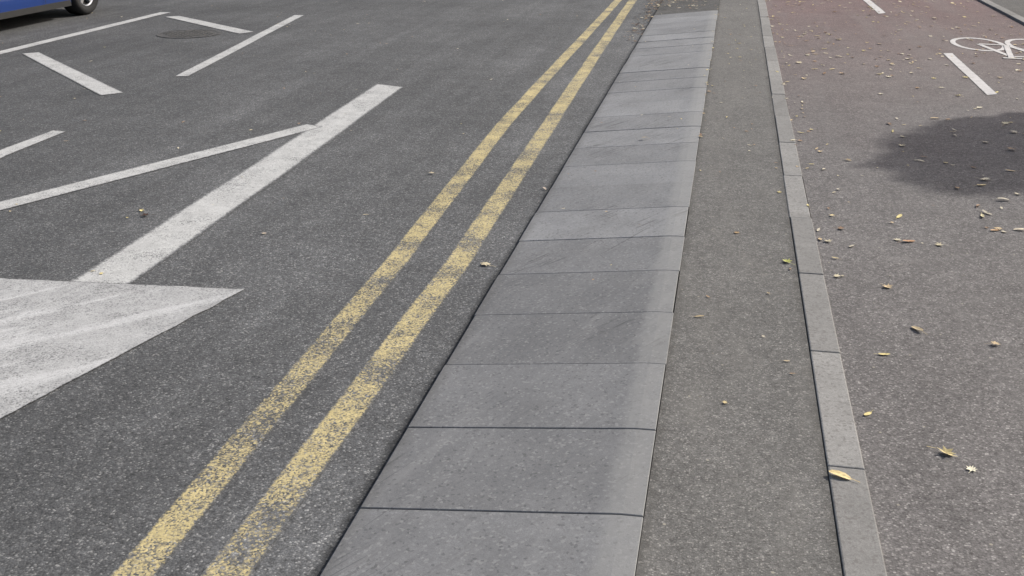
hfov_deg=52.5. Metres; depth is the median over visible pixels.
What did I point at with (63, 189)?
chevron line
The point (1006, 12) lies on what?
path kerb
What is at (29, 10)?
sill trim
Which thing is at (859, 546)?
edging kerb
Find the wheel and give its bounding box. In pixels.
[64,0,97,14]
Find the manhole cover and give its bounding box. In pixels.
[157,29,220,37]
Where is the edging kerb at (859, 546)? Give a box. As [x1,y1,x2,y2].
[757,0,886,575]
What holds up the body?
on the underbody
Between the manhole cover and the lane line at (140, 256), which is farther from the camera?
the manhole cover
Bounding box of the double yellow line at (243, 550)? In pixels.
[109,0,636,575]
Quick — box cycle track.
[765,0,1023,575]
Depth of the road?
5.79 m
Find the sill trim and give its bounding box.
[0,0,71,19]
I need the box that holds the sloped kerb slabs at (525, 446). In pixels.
[320,10,717,575]
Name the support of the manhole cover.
on the road
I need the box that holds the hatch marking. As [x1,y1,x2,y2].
[0,12,303,157]
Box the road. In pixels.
[0,0,662,575]
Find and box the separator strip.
[636,0,841,575]
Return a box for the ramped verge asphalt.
[655,0,719,14]
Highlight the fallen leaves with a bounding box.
[0,0,1023,481]
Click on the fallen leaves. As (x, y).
(846, 476)
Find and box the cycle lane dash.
[863,0,997,94]
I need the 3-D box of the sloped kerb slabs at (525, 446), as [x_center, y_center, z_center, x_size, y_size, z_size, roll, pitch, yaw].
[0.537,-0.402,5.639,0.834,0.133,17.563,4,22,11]
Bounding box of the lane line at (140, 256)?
[70,84,402,283]
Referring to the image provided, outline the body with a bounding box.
[0,0,65,12]
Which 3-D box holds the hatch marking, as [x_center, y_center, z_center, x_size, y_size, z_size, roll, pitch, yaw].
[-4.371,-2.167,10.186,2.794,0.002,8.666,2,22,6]
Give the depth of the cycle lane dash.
9.42 m
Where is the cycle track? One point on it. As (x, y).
(953, 380)
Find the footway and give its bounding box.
[990,0,1023,16]
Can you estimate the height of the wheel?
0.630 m
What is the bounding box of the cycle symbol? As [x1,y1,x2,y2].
[950,37,1023,58]
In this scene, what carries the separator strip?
on the ground
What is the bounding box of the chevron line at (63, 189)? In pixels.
[0,124,321,209]
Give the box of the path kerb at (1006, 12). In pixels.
[977,0,1023,24]
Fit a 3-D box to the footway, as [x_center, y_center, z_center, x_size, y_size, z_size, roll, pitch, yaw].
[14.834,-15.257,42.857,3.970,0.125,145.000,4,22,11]
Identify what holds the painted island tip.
on the road
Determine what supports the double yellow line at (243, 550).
on the road
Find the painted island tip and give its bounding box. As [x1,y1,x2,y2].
[0,278,243,418]
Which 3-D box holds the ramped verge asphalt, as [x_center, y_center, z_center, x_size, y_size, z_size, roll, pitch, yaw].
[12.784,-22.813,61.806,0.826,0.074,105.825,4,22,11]
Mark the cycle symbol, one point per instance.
(1007, 45)

